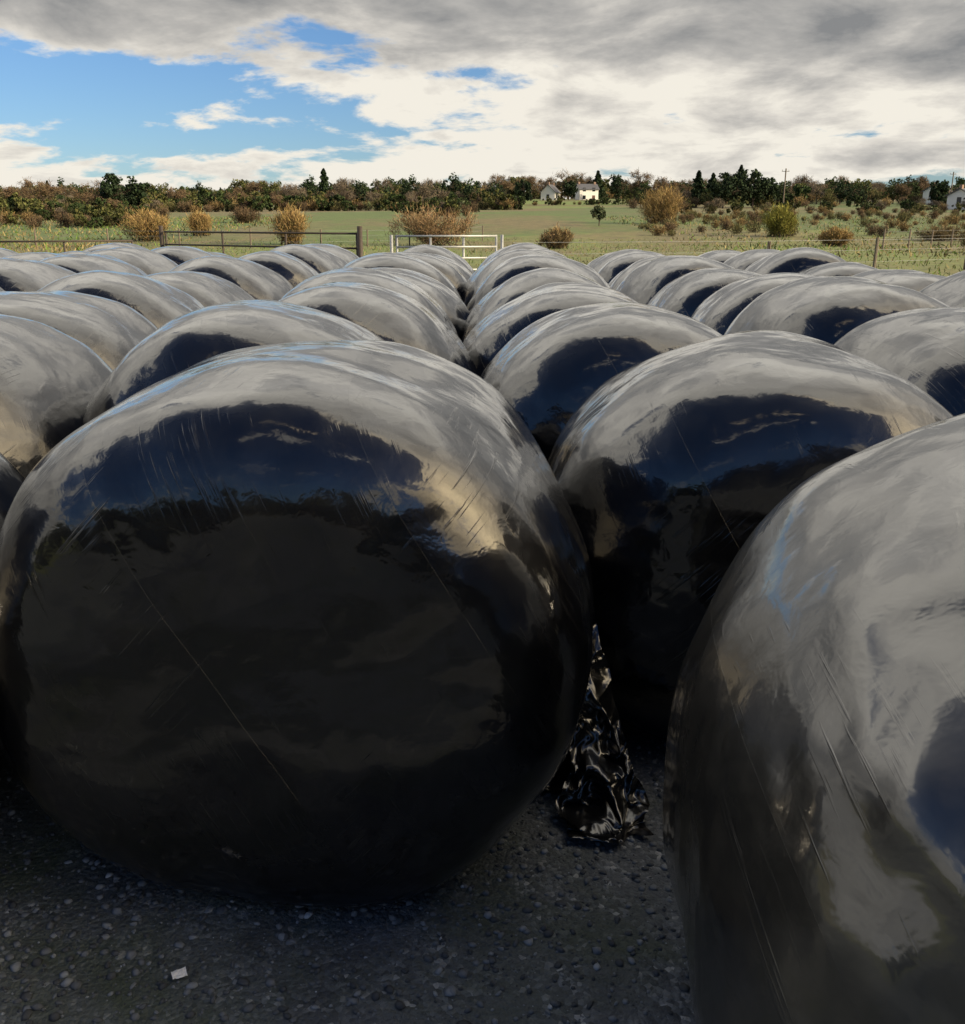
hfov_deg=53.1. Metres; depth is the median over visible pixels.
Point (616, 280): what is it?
silage bale
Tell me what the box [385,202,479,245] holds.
willow shrub
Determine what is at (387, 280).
silage bale
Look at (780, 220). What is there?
willow shrub
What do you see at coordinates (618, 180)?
evergreen tree
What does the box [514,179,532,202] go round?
evergreen tree
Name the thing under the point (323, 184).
conifer tree
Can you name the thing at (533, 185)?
bare tree
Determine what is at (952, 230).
post and wire fence
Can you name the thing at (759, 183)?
evergreen tree
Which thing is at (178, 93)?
sky
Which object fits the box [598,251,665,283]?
silage bale
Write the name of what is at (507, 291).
silage bale
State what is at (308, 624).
silage bale
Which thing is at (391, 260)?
silage bale
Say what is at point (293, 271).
silage bale
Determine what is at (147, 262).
silage bale
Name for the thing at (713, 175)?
conifer tree
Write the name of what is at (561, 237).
willow shrub
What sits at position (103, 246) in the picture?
silage bale
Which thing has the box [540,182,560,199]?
white farmhouse
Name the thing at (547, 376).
silage bale
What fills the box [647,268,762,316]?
silage bale
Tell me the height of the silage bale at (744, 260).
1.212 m
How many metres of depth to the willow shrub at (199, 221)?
78.10 m
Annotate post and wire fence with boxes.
[33,226,482,247]
[512,237,964,269]
[882,229,954,250]
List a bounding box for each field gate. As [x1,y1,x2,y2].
[0,240,132,251]
[158,226,362,257]
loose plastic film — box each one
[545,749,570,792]
[556,609,653,843]
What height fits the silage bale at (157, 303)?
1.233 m
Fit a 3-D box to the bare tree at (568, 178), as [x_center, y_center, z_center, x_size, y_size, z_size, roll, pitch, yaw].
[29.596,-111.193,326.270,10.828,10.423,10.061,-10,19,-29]
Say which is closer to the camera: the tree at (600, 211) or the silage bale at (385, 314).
the silage bale at (385, 314)
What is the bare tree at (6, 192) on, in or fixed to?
on the ground at (529, 222)
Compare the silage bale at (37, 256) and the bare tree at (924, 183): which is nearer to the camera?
the silage bale at (37, 256)
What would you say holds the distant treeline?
on the ground at (529, 222)
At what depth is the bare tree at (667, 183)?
236.82 m
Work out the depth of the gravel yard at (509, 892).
2.10 m
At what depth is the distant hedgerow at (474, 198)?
204.38 m
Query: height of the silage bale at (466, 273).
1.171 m
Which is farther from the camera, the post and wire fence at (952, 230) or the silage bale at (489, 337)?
the post and wire fence at (952, 230)
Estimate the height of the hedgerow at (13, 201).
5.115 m
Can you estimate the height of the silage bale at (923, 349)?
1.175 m
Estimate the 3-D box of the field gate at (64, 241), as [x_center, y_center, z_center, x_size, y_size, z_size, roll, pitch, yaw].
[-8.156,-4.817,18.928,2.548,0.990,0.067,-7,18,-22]
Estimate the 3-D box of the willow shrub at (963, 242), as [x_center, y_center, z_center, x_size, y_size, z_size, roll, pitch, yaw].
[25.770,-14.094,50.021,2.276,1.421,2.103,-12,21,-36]
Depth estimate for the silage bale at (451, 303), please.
7.07 m
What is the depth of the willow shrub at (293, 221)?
66.59 m
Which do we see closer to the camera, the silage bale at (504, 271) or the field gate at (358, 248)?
the silage bale at (504, 271)
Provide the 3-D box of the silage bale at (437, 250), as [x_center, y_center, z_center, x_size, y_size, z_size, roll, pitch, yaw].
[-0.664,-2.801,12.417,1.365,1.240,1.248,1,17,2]
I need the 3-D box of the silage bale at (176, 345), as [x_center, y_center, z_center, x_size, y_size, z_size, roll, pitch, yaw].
[-0.835,-0.206,3.804,1.411,1.219,1.295,-1,17,-4]
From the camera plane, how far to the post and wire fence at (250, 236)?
59.48 m
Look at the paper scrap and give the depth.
2.00 m
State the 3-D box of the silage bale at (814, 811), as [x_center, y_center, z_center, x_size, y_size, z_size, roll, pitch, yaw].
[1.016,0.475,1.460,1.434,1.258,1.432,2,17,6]
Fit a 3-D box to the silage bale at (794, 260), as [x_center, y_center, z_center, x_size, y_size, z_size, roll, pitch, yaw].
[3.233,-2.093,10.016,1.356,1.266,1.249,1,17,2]
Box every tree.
[0,185,21,198]
[16,176,63,201]
[55,180,102,203]
[96,173,128,204]
[118,176,149,206]
[317,168,332,199]
[489,173,513,191]
[513,174,542,200]
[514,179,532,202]
[552,168,585,198]
[561,179,577,199]
[590,205,605,225]
[593,170,607,198]
[609,173,628,199]
[618,168,653,199]
[646,175,681,193]
[688,170,707,200]
[705,173,716,201]
[709,172,739,207]
[721,168,755,203]
[743,169,772,207]
[758,177,778,202]
[903,176,930,194]
[928,179,949,204]
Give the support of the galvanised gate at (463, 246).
on the ground at (529, 222)
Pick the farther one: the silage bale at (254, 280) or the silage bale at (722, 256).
the silage bale at (722, 256)
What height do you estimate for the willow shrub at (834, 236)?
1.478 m
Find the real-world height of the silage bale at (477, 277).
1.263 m
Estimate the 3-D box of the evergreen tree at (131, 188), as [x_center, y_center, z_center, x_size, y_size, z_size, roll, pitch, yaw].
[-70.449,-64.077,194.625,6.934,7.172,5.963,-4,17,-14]
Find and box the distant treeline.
[0,164,964,205]
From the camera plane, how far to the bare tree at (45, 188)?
226.62 m
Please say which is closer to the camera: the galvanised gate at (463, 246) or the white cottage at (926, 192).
the galvanised gate at (463, 246)
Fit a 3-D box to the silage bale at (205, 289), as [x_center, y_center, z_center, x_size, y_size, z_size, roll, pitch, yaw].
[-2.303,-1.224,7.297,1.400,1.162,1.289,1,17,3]
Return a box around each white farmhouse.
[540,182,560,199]
[575,182,599,199]
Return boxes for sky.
[0,0,964,198]
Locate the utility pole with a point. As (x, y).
(785, 171)
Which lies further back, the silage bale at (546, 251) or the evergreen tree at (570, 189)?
the evergreen tree at (570, 189)
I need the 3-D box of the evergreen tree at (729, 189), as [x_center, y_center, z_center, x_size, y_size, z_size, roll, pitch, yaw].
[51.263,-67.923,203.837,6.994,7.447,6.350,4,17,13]
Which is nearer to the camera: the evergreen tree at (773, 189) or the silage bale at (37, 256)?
the silage bale at (37, 256)
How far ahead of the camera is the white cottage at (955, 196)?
189.68 m
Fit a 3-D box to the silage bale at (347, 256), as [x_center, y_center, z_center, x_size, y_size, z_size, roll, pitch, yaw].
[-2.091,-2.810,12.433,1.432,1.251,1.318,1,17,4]
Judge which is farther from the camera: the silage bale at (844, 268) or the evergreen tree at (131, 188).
the evergreen tree at (131, 188)
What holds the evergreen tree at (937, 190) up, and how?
on the ground at (529, 222)
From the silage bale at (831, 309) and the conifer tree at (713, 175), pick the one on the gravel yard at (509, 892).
the silage bale at (831, 309)
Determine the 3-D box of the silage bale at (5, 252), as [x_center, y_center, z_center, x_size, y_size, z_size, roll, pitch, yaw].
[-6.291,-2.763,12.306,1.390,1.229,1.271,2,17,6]
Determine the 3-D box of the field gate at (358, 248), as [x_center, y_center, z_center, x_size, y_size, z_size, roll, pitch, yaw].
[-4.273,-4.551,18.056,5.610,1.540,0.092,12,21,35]
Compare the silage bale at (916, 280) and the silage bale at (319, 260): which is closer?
the silage bale at (916, 280)
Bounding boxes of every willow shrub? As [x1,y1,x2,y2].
[115,204,172,241]
[180,207,213,235]
[229,204,261,222]
[263,201,311,244]
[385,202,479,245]
[535,221,575,248]
[636,182,689,223]
[754,202,805,237]
[815,225,854,246]
[912,221,964,240]
[958,233,964,247]
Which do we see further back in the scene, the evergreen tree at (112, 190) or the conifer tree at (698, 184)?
the conifer tree at (698, 184)
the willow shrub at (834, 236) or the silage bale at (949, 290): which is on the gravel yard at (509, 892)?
the silage bale at (949, 290)
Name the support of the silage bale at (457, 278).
on the gravel yard at (509, 892)
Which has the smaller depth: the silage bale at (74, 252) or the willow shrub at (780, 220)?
the silage bale at (74, 252)
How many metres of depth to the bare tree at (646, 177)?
283.69 m
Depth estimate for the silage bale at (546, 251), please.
10.37 m
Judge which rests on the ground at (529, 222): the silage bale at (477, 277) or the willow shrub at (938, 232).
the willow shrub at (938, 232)
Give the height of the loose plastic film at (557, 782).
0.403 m
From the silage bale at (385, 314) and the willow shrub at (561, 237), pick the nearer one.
the silage bale at (385, 314)
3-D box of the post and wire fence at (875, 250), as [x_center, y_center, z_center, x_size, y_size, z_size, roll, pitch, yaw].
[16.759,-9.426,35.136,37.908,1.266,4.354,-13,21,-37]
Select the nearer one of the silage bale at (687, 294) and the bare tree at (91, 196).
the silage bale at (687, 294)
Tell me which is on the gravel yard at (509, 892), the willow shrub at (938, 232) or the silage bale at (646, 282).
the silage bale at (646, 282)
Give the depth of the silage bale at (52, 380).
3.22 m
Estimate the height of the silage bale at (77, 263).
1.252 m
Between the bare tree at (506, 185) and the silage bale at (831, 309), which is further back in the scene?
the bare tree at (506, 185)
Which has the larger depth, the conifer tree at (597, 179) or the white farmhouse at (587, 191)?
the conifer tree at (597, 179)
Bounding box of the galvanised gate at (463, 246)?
[390,235,503,270]
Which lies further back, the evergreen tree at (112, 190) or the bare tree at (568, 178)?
the bare tree at (568, 178)
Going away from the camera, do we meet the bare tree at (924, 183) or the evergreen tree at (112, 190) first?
the evergreen tree at (112, 190)
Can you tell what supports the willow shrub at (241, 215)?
on the ground at (529, 222)
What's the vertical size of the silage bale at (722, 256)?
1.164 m
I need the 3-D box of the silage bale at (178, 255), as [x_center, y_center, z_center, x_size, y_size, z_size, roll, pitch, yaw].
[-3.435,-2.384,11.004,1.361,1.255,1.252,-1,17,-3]
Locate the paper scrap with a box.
[171,967,187,978]
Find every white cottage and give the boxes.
[921,186,952,204]
[945,185,964,209]
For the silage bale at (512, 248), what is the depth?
12.84 m
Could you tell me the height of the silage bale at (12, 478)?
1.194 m
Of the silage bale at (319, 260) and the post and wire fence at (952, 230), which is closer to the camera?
the silage bale at (319, 260)
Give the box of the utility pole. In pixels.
[782,168,788,202]
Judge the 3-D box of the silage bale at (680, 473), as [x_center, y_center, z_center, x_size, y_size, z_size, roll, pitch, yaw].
[0.869,0.026,3.118,1.414,1.170,1.299,2,17,7]
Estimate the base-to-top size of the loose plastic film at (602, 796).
0.493 m
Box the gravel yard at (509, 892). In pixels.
[0,720,695,1023]
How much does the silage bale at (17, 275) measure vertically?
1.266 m
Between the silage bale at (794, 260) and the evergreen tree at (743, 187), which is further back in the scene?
the evergreen tree at (743, 187)
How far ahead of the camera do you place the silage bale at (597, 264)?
12.45 m
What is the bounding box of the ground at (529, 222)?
[0,199,964,276]
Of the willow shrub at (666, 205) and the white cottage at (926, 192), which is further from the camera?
the white cottage at (926, 192)
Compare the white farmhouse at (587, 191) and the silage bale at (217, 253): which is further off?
the white farmhouse at (587, 191)
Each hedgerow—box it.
[0,177,964,220]
[0,192,964,236]
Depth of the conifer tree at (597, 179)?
326.02 m
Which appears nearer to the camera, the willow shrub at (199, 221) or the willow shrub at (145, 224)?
the willow shrub at (145, 224)
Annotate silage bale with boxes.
[0,248,18,257]
[0,258,75,291]
[0,291,157,369]
[0,314,112,477]
[0,340,593,906]
[0,452,25,760]
[3,252,61,260]
[38,270,203,327]
[40,254,146,275]
[59,251,88,254]
[83,299,384,424]
[84,243,148,251]
[86,247,177,274]
[146,271,253,306]
[151,246,211,264]
[169,255,293,300]
[208,252,231,256]
[239,251,318,286]
[270,244,347,273]
[278,282,478,375]
[281,268,458,336]
[305,244,358,262]
[343,252,462,300]
[369,267,469,339]
[396,251,466,297]
[403,244,474,273]
[426,253,472,280]
[461,267,601,342]
[462,249,545,305]
[463,282,637,376]
[467,254,611,311]
[477,243,548,268]
[480,302,721,460]
[530,249,566,257]
[548,330,953,739]
[587,249,642,271]
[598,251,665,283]
[609,255,664,289]
[616,255,734,304]
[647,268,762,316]
[663,413,964,1023]
[691,273,812,334]
[699,250,740,262]
[724,249,779,269]
[724,276,949,343]
[745,247,844,273]
[796,261,877,275]
[833,307,964,415]
[853,269,945,290]
[919,270,964,306]
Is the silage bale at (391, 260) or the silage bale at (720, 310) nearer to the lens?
the silage bale at (720, 310)
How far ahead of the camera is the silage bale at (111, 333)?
4.34 m

